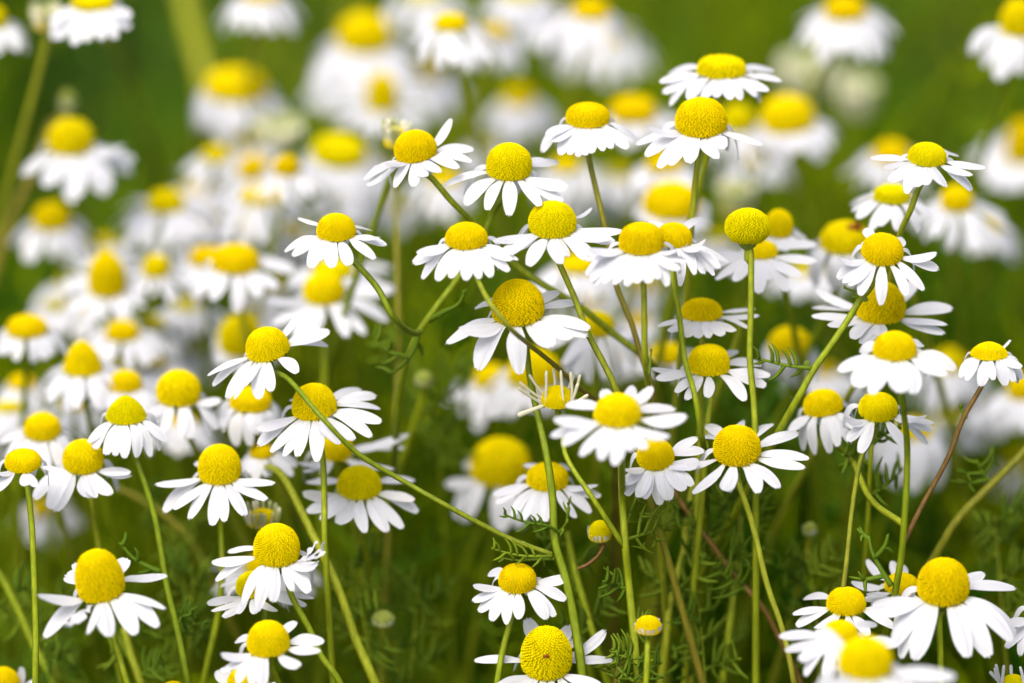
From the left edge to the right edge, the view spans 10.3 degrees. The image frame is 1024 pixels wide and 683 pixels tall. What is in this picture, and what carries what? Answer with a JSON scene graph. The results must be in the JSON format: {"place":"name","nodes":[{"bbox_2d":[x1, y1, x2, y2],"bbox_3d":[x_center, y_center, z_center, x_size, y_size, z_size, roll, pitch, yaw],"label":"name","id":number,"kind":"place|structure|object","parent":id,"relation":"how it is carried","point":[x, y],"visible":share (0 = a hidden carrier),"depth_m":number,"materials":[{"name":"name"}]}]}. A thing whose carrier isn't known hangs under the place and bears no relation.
{"place":"outdoors","nodes":[
{"label":"outdoors","id":0,"kind":"place"},
{"bbox_2d":[284,213,423,336],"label":"chamomile flower","id":1,"kind":"object","parent":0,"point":[336,232],"visible":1,"depth_m":0.95,"materials":[{"name":"white plant"}]},
{"bbox_2d":[0,0,1023,682],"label":"ground","id":2,"kind":"structure","parent":0,"point":[312,38],"depth_m":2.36,"materials":[{"name":"green plant"}]},
{"bbox_2d":[0,314,67,671],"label":"chamomile flower","id":3,"kind":"object","parent":2,"relation":"on","point":[33,332],"visible":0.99,"depth_m":1.01,"materials":[{"name":"white plant"}]},
{"bbox_2d":[0,448,68,682],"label":"chamomile flower","id":4,"kind":"object","parent":2,"relation":"on","point":[23,462],"visible":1,"depth_m":0.95,"materials":[{"name":"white plant"}]},
{"bbox_2d":[0,560,74,682],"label":"plant stalk","id":5,"kind":"object","parent":2,"relation":"on","point":[21,619],"visible":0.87,"depth_m":0.98,"materials":[{"name":"green plant"}]},
{"bbox_2d":[1,412,107,682],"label":"chamomile flower","id":6,"kind":"object","parent":2,"relation":"on","point":[41,429],"visible":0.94,"depth_m":0.98,"materials":[{"name":"white plant"}]},
{"bbox_2d":[32,439,131,682],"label":"chamomile flower","id":7,"kind":"object","parent":2,"relation":"on","point":[84,460],"visible":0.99,"depth_m":0.96,"materials":[{"name":"white plant"}]},
{"bbox_2d":[34,340,162,682],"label":"chamomile flower","id":8,"kind":"object","parent":2,"relation":"on","point":[81,363],"visible":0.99,"depth_m":1.00,"materials":[{"name":"white plant"}]},
{"bbox_2d":[21,117,179,678],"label":"chamomile flower","id":9,"kind":"object","parent":2,"relation":"on","point":[69,139],"visible":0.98,"depth_m":1.04,"materials":[{"name":"white plant"}]},
{"bbox_2d":[38,548,166,682],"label":"chamomile flower","id":10,"kind":"object","parent":2,"relation":"on","point":[97,577],"visible":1,"depth_m":0.93,"materials":[{"name":"white plant"}]},
{"bbox_2d":[9,201,218,655],"bbox_3d":[-0.049,0.133,1.217,0.018,0.410,0.196,10,24,23],"label":"chamomile flower","id":11,"kind":"object","parent":2,"relation":"on","point":[52,218],"visible":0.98,"depth_m":1.06,"materials":[{"name":"white plant"}]},
{"bbox_2d":[44,254,191,682],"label":"chamomile flower","id":12,"kind":"object","parent":2,"relation":"on","point":[156,268],"visible":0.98,"depth_m":1.04,"materials":[{"name":"white plant"}]},
{"bbox_2d":[50,0,196,530],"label":"chamomile flower","id":13,"kind":"object","parent":2,"relation":"on","point":[99,20],"visible":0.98,"depth_m":1.01,"materials":[{"name":"white plant"}]},
{"bbox_2d":[57,251,213,676],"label":"chamomile flower","id":14,"kind":"object","parent":2,"relation":"on","point":[107,275],"visible":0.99,"depth_m":1.03,"materials":[{"name":"white plant"}]},
{"bbox_2d":[88,395,212,682],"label":"chamomile flower","id":15,"kind":"object","parent":2,"relation":"on","point":[123,413],"visible":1,"depth_m":0.96,"materials":[{"name":"white plant"}]},
{"bbox_2d":[111,188,228,651],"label":"chamomile flower","id":16,"kind":"object","parent":2,"relation":"on","point":[166,203],"visible":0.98,"depth_m":1.06,"materials":[{"name":"white plant"}]},
{"bbox_2d":[146,544,217,679],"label":"plant stalk","id":17,"kind":"object","parent":2,"relation":"on","point":[202,637],"visible":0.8,"depth_m":0.99,"materials":[{"name":"green plant"}]},
{"bbox_2d":[86,319,295,682],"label":"chamomile flower","id":18,"kind":"object","parent":2,"relation":"on","point":[122,332],"visible":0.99,"depth_m":1.03,"materials":[{"name":"white plant"}]},
{"bbox_2d":[176,0,220,667],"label":"plant stalk","id":19,"kind":"object","parent":2,"relation":"on","point":[195,41],"visible":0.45,"depth_m":1.19,"materials":[{"name":"green plant"}]},
{"bbox_2d":[156,444,274,682],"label":"chamomile flower","id":20,"kind":"object","parent":2,"relation":"on","point":[219,466],"visible":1,"depth_m":0.96,"materials":[{"name":"white plant"}]},
{"bbox_2d":[146,369,304,682],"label":"chamomile flower","id":21,"kind":"object","parent":2,"relation":"on","point":[179,390],"visible":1,"depth_m":0.98,"materials":[{"name":"white plant"}]},
{"bbox_2d":[152,0,304,630],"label":"chamomile flower","id":22,"kind":"object","parent":2,"relation":"on","point":[261,11],"visible":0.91,"depth_m":1.09,"materials":[{"name":"white plant"}]},
{"bbox_2d":[185,243,314,682],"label":"chamomile flower","id":23,"kind":"object","parent":2,"relation":"on","point":[234,262],"visible":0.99,"depth_m":1.01,"materials":[{"name":"white plant"}]},
{"bbox_2d":[200,154,323,626],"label":"chamomile flower","id":24,"kind":"object","parent":2,"relation":"on","point":[287,167],"visible":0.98,"depth_m":1.04,"materials":[{"name":"white plant"}]},
{"bbox_2d":[221,620,324,682],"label":"chamomile flower","id":25,"kind":"object","parent":2,"relation":"on","point":[266,641],"visible":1,"depth_m":0.94,"materials":[{"name":"white plant"}]},
{"bbox_2d":[212,523,343,682],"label":"chamomile flower","id":26,"kind":"object","parent":2,"relation":"on","point":[275,548],"visible":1,"depth_m":0.95,"materials":[{"name":"white plant"}]},
{"bbox_2d":[214,385,369,682],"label":"chamomile flower","id":27,"kind":"object","parent":2,"relation":"on","point":[248,404],"visible":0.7,"depth_m":0.98,"materials":[{"name":"white plant"}]},
{"bbox_2d":[241,444,379,682],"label":"chamomile flower","id":28,"kind":"object","parent":2,"relation":"on","point":[280,467],"visible":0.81,"depth_m":0.97,"materials":[{"name":"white plant"}]},
{"bbox_2d":[212,183,420,682],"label":"chamomile flower","id":29,"kind":"object","parent":2,"relation":"on","point":[255,218],"visible":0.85,"depth_m":1.05,"materials":[{"name":"white plant"}]},
{"bbox_2d":[256,383,381,682],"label":"chamomile flower","id":30,"kind":"object","parent":2,"relation":"on","point":[296,434],"visible":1,"depth_m":0.95,"materials":[{"name":"white plant"}]},
{"bbox_2d":[192,65,450,674],"bbox_3d":[-0.019,0.105,1.276,0.019,0.418,0.224,7,23,17],"label":"chamomile flower","id":31,"kind":"object","parent":2,"relation":"on","point":[221,91],"visible":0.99,"depth_m":1.10,"materials":[{"name":"white plant"}]},
{"bbox_2d":[265,271,394,682],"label":"chamomile flower","id":32,"kind":"object","parent":2,"relation":"on","point":[321,290],"visible":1,"depth_m":1.01,"materials":[{"name":"white plant"}]},
{"bbox_2d":[301,133,390,609],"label":"chamomile flower","id":33,"kind":"object","parent":2,"relation":"on","point":[336,153],"visible":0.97,"depth_m":1.08,"materials":[{"name":"white plant"}]},
{"bbox_2d":[302,465,418,682],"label":"chamomile flower","id":34,"kind":"object","parent":2,"relation":"on","point":[359,484],"visible":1,"depth_m":0.97,"materials":[{"name":"white plant"}]},
{"bbox_2d":[318,531,402,671],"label":"plant stalk","id":35,"kind":"object","parent":2,"relation":"on","point":[371,644],"visible":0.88,"depth_m":0.98,"materials":[{"name":"green plant"}]},
{"bbox_2d":[379,555,458,682],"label":"plant stalk","id":36,"kind":"object","parent":2,"relation":"on","point":[426,625],"visible":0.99,"depth_m":0.99,"materials":[{"name":"green plant"}]},
{"bbox_2d":[324,23,526,610],"bbox_3d":[-0.031,0.102,1.274,0.027,0.425,0.199,-5,23,-12],"label":"chamomile flower","id":37,"kind":"object","parent":2,"relation":"on","point":[510,45],"visible":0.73,"depth_m":1.11,"materials":[{"name":"white plant"}]},
{"bbox_2d":[321,71,530,615],"bbox_3d":[0.000,0.115,1.250,0.024,0.419,0.176,8,23,19],"label":"chamomile flower","id":38,"kind":"object","parent":2,"relation":"on","point":[379,96],"visible":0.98,"depth_m":1.11,"materials":[{"name":"white plant"}]},
{"bbox_2d":[398,55,472,556],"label":"chamomile flower","id":39,"kind":"object","parent":2,"relation":"on","point":[441,86],"visible":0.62,"depth_m":1.17,"materials":[{"name":"white plant"}]},
{"bbox_2d":[310,11,563,539],"bbox_3d":[0.014,0.097,1.288,0.023,0.424,0.224,10,24,23],"label":"chamomile flower","id":40,"kind":"object","parent":2,"relation":"on","point":[361,35],"visible":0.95,"depth_m":1.12,"materials":[{"name":"white plant"}]},
{"bbox_2d":[403,344,481,682],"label":"plant stalk","id":41,"kind":"object","parent":2,"relation":"on","point":[431,405],"visible":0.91,"depth_m":1.02,"materials":[{"name":"green plant"}]},
{"bbox_2d":[349,0,559,659],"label":"chamomile flower","id":42,"kind":"object","parent":2,"relation":"on","point":[529,13],"visible":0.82,"depth_m":1.12,"materials":[{"name":"white plant"}]},
{"bbox_2d":[374,142,567,682],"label":"chamomile flower","id":43,"kind":"object","parent":2,"relation":"on","point":[510,164],"visible":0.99,"depth_m":0.95,"materials":[{"name":"white plant"}]},
{"bbox_2d":[444,363,525,682],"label":"chamomile flower","id":44,"kind":"object","parent":2,"relation":"on","point":[485,376],"visible":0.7,"depth_m":1.05,"materials":[{"name":"white plant"}]},
{"bbox_2d":[444,436,530,682],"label":"chamomile flower","id":45,"kind":"object","parent":2,"relation":"on","point":[497,462],"visible":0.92,"depth_m":1.01,"materials":[{"name":"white plant"}]},
{"bbox_2d":[421,348,566,682],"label":"chamomile flower","id":46,"kind":"object","parent":2,"relation":"on","point":[511,399],"visible":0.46,"depth_m":1.02,"materials":[{"name":"white plant"}]},
{"bbox_2d":[409,12,605,640],"bbox_3d":[0.018,0.107,1.226,0.018,0.453,0.260,5,23,12],"label":"chamomile flower","id":47,"kind":"object","parent":2,"relation":"on","point":[449,41],"visible":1,"depth_m":1.03,"materials":[{"name":"white plant"}]},
{"bbox_2d":[412,222,617,682],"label":"chamomile flower","id":48,"kind":"object","parent":2,"relation":"on","point":[468,255],"visible":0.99,"depth_m":0.94,"materials":[{"name":"white plant"}]},
{"bbox_2d":[363,118,668,680],"bbox_3d":[0.012,0.143,1.127,0.049,0.459,0.208,3,22,7],"label":"chamomile flower","id":49,"kind":"object","parent":2,"relation":"on","point":[416,151],"visible":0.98,"depth_m":0.96,"materials":[{"name":"white plant"}]},
{"bbox_2d":[446,279,590,675],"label":"chamomile flower","id":50,"kind":"object","parent":2,"relation":"on","point":[518,303],"visible":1,"depth_m":0.95,"materials":[{"name":"white plant"}]},
{"bbox_2d":[207,314,552,554],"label":"chamomile flower","id":51,"kind":"object","parent":50,"relation":"attached to","point":[267,346],"visible":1,"depth_m":0.95,"materials":[{"name":"white plant"}]},
{"bbox_2d":[472,563,566,682],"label":"chamomile flower","id":52,"kind":"object","parent":2,"relation":"on","point":[516,580],"visible":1,"depth_m":0.95,"materials":[{"name":"white plant"}]},
{"bbox_2d":[430,0,629,682],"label":"chamomile flower","id":53,"kind":"object","parent":2,"relation":"on","point":[585,30],"visible":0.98,"depth_m":1.08,"materials":[{"name":"white plant"}]},
{"bbox_2d":[474,617,612,682],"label":"chamomile flower","id":54,"kind":"object","parent":2,"relation":"on","point":[547,655],"visible":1,"depth_m":0.95,"materials":[{"name":"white plant"}]},
{"bbox_2d":[492,462,600,678],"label":"chamomile flower","id":55,"kind":"object","parent":2,"relation":"on","point":[535,498],"visible":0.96,"depth_m":0.96,"materials":[{"name":"white plant"}]},
{"bbox_2d":[443,20,657,654],"bbox_3d":[-0.009,0.078,1.368,0.023,0.399,0.245,-5,23,-13],"label":"chamomile flower","id":56,"kind":"object","parent":2,"relation":"on","point":[602,69],"visible":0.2,"depth_m":1.19,"materials":[{"name":"white plant"}]},
{"bbox_2d":[478,254,622,677],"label":"chamomile flower","id":57,"kind":"object","parent":2,"relation":"on","point":[575,267],"visible":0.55,"depth_m":1.04,"materials":[{"name":"white plant"}]},
{"bbox_2d":[480,86,621,385],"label":"chamomile flower","id":58,"kind":"object","parent":2,"relation":"on","point":[519,111],"visible":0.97,"depth_m":1.16,"materials":[{"name":"white plant"}]},
{"bbox_2d":[530,515,627,682],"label":"plant stalk","id":59,"kind":"object","parent":2,"relation":"on","point":[586,622],"visible":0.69,"depth_m":0.97,"materials":[{"name":"green plant"}]},
{"bbox_2d":[549,311,640,675],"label":"chamomile flower","id":60,"kind":"object","parent":2,"relation":"on","point":[578,358],"visible":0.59,"depth_m":0.99,"materials":[{"name":"white plant"}]},
{"bbox_2d":[493,200,705,682],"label":"chamomile flower","id":61,"kind":"object","parent":2,"relation":"on","point":[554,223],"visible":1,"depth_m":0.95,"materials":[{"name":"white plant"}]},
{"bbox_2d":[540,102,663,673],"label":"chamomile flower","id":62,"kind":"object","parent":2,"relation":"on","point":[580,133],"visible":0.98,"depth_m":0.96,"materials":[{"name":"white plant"}]},
{"bbox_2d":[550,385,687,682],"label":"chamomile flower","id":63,"kind":"object","parent":2,"relation":"on","point":[617,415],"visible":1,"depth_m":0.93,"materials":[{"name":"white plant"}]},
{"bbox_2d":[585,221,687,682],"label":"chamomile flower","id":64,"kind":"object","parent":2,"relation":"on","point":[644,260],"visible":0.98,"depth_m":0.94,"materials":[{"name":"white plant"}]},
{"bbox_2d":[601,94,674,675],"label":"chamomile flower","id":65,"kind":"object","parent":2,"relation":"on","point":[634,114],"visible":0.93,"depth_m":1.08,"materials":[{"name":"white plant"}]},
{"bbox_2d":[624,436,704,682],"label":"chamomile flower","id":66,"kind":"object","parent":2,"relation":"on","point":[655,457],"visible":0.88,"depth_m":0.95,"materials":[{"name":"white plant"}]},
{"bbox_2d":[632,180,710,682],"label":"chamomile flower","id":67,"kind":"object","parent":2,"relation":"on","point":[665,202],"visible":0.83,"depth_m":1.03,"materials":[{"name":"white plant"}]},
{"bbox_2d":[638,458,724,682],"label":"plant stalk","id":68,"kind":"object","parent":2,"relation":"on","point":[671,614],"visible":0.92,"depth_m":0.97,"materials":[{"name":"green plant"}]},
{"bbox_2d":[650,217,728,682],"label":"chamomile flower","id":69,"kind":"object","parent":2,"relation":"on","point":[695,254],"visible":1,"depth_m":0.95,"materials":[{"name":"white plant"}]},
{"bbox_2d":[601,54,781,682],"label":"chamomile flower","id":70,"kind":"object","parent":2,"relation":"on","point":[723,73],"visible":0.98,"depth_m":0.97,"materials":[{"name":"white plant"}]},
{"bbox_2d":[650,580,747,682],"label":"plant stalk","id":71,"kind":"object","parent":2,"relation":"on","point":[716,630],"visible":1,"depth_m":0.97,"materials":[{"name":"green plant"}]},
{"bbox_2d":[636,97,762,659],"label":"chamomile flower","id":72,"kind":"object","parent":2,"relation":"on","point":[699,123],"visible":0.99,"depth_m":0.96,"materials":[{"name":"white plant"}]},
{"bbox_2d":[657,297,759,682],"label":"chamomile flower","id":73,"kind":"object","parent":2,"relation":"on","point":[701,316],"visible":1,"depth_m":0.96,"materials":[{"name":"white plant"}]},
{"bbox_2d":[652,343,770,682],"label":"chamomile flower","id":74,"kind":"object","parent":2,"relation":"on","point":[708,362],"visible":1,"depth_m":0.96,"materials":[{"name":"white plant"}]},
{"bbox_2d":[620,239,817,682],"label":"chamomile flower","id":75,"kind":"object","parent":2,"relation":"on","point":[768,265],"visible":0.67,"depth_m":0.97,"materials":[{"name":"white plant"}]},
{"bbox_2d":[661,477,802,682],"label":"plant stalk","id":76,"kind":"object","parent":2,"relation":"on","point":[682,509],"visible":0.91,"depth_m":0.97,"materials":[{"name":"green plant"}]},
{"bbox_2d":[668,419,808,682],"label":"chamomile flower","id":77,"kind":"object","parent":2,"relation":"on","point":[736,447],"visible":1,"depth_m":0.95,"materials":[{"name":"white plant"}]},
{"bbox_2d":[708,470,778,682],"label":"plant stalk","id":78,"kind":"object","parent":2,"relation":"on","point":[730,633],"visible":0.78,"depth_m":0.97,"materials":[{"name":"green plant"}]},
{"bbox_2d":[724,207,770,682],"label":"chamomile flower","id":79,"kind":"object","parent":2,"relation":"on","point":[748,230],"visible":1,"depth_m":0.95,"materials":[{"name":"yellow plant"}]},
{"bbox_2d":[670,220,876,659],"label":"chamomile flower","id":80,"kind":"object","parent":2,"relation":"on","point":[842,239],"visible":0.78,"depth_m":1.00,"materials":[{"name":"white plant"}]},
{"bbox_2d":[714,49,837,587],"bbox_3d":[0.054,0.092,1.341,0.018,0.394,0.178,-1,22,-3],"label":"chamomile bud","id":81,"kind":"object","parent":2,"relation":"on","point":[799,69],"visible":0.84,"depth_m":1.19,"materials":[{"name":"beige"}]},
{"bbox_2d":[669,0,898,413],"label":"chamomile flower","id":82,"kind":"object","parent":2,"relation":"on","point":[830,36],"visible":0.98,"depth_m":1.07,"materials":[{"name":"white plant"}]},
{"bbox_2d":[649,228,938,682],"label":"chamomile flower","id":83,"kind":"object","parent":2,"relation":"on","point":[880,250],"visible":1,"depth_m":0.95,"materials":[{"name":"white plant"}]},
{"bbox_2d":[766,209,828,616],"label":"chamomile flower","id":84,"kind":"object","parent":2,"relation":"on","point":[783,229],"visible":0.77,"depth_m":1.00,"materials":[{"name":"white plant"}]},
{"bbox_2d":[742,73,879,465],"bbox_3d":[0.048,0.084,1.356,0.015,0.396,0.253,-4,22,-9],"label":"chamomile bud","id":85,"kind":"object","parent":2,"relation":"on","point":[857,94],"visible":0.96,"depth_m":1.17,"materials":[{"name":"beige"}]},
{"bbox_2d":[755,94,868,606],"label":"chamomile flower","id":86,"kind":"object","parent":2,"relation":"on","point":[789,119],"visible":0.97,"depth_m":1.07,"materials":[{"name":"white plant"}]},
{"bbox_2d":[775,532,851,679],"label":"plant stalk","id":87,"kind":"object","parent":2,"relation":"on","point":[796,555],"visible":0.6,"depth_m":0.98,"materials":[{"name":"green plant"}]},
{"bbox_2d":[761,326,910,682],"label":"chamomile flower","id":88,"kind":"object","parent":2,"relation":"on","point":[780,338],"visible":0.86,"depth_m":1.02,"materials":[{"name":"white plant"}]},
{"bbox_2d":[726,281,952,682],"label":"chamomile flower","id":89,"kind":"object","parent":2,"relation":"on","point":[871,319],"visible":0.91,"depth_m":0.96,"materials":[{"name":"white plant"}]},
{"bbox_2d":[792,586,892,634],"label":"chamomile flower","id":90,"kind":"object","parent":2,"relation":"on","point":[846,602],"visible":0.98,"depth_m":0.95,"materials":[{"name":"white plant"}]},
{"bbox_2d":[832,391,934,677],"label":"chamomile flower","id":91,"kind":"object","parent":2,"relation":"on","point":[876,408],"visible":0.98,"depth_m":0.95,"materials":[{"name":"white plant"}]},
{"bbox_2d":[816,627,955,682],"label":"chamomile flower","id":92,"kind":"object","parent":2,"relation":"on","point":[864,659],"visible":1,"depth_m":0.89,"materials":[{"name":"white plant"}]},
{"bbox_2d":[837,331,956,637],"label":"chamomile flower","id":93,"kind":"object","parent":2,"relation":"on","point":[893,351],"visible":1,"depth_m":0.93,"materials":[{"name":"white plant"}]},
{"bbox_2d":[788,388,907,525],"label":"chamomile flower","id":94,"kind":"object","parent":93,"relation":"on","point":[821,407],"visible":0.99,"depth_m":0.96,"materials":[{"name":"white plant"}]},
{"bbox_2d":[906,340,1023,543],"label":"chamomile flower","id":95,"kind":"object","parent":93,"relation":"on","point":[1002,363],"visible":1,"depth_m":0.95,"materials":[{"name":"white plant"}]},
{"bbox_2d":[851,421,947,588],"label":"chamomile flower","id":96,"kind":"object","parent":2,"relation":"on","point":[924,459],"visible":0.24,"depth_m":1.03,"materials":[{"name":"white plant"}]},
{"bbox_2d":[817,142,984,681],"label":"chamomile flower","id":97,"kind":"object","parent":2,"relation":"on","point":[919,171],"visible":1,"depth_m":0.95,"materials":[{"name":"white plant"}]},
{"bbox_2d":[850,183,1004,677],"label":"chamomile flower","id":98,"kind":"object","parent":2,"relation":"on","point":[889,197],"visible":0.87,"depth_m":0.98,"materials":[{"name":"white plant"}]},
{"bbox_2d":[871,557,1015,682],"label":"chamomile flower","id":99,"kind":"object","parent":2,"relation":"on","point":[948,582],"visible":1,"depth_m":0.94,"materials":[{"name":"white plant"}]},
{"bbox_2d":[910,347,993,668],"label":"chamomile flower","id":100,"kind":"object","parent":2,"relation":"on","point":[954,384],"visible":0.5,"depth_m":1.06,"materials":[{"name":"white plant"}]},
{"bbox_2d":[883,0,1023,591],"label":"chamomile flower","id":101,"kind":"object","parent":2,"relation":"on","point":[1005,46],"visible":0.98,"depth_m":1.04,"materials":[{"name":"white plant"}]},
{"bbox_2d":[906,185,1014,657],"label":"chamomile flower","id":102,"kind":"object","parent":2,"relation":"on","point":[955,200],"visible":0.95,"depth_m":1.03,"materials":[{"name":"white plant"}]},
{"bbox_2d":[967,118,1023,372],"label":"chamomile flower","id":103,"kind":"object","parent":2,"relation":"on","point":[1001,171],"visible":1,"depth_m":1.11,"materials":[{"name":"white plant"}]},
{"bbox_2d":[969,483,1023,675],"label":"plant stalk","id":104,"kind":"object","parent":2,"relation":"on","point":[1017,519],"visible":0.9,"depth_m":0.99,"materials":[{"name":"green plant"}]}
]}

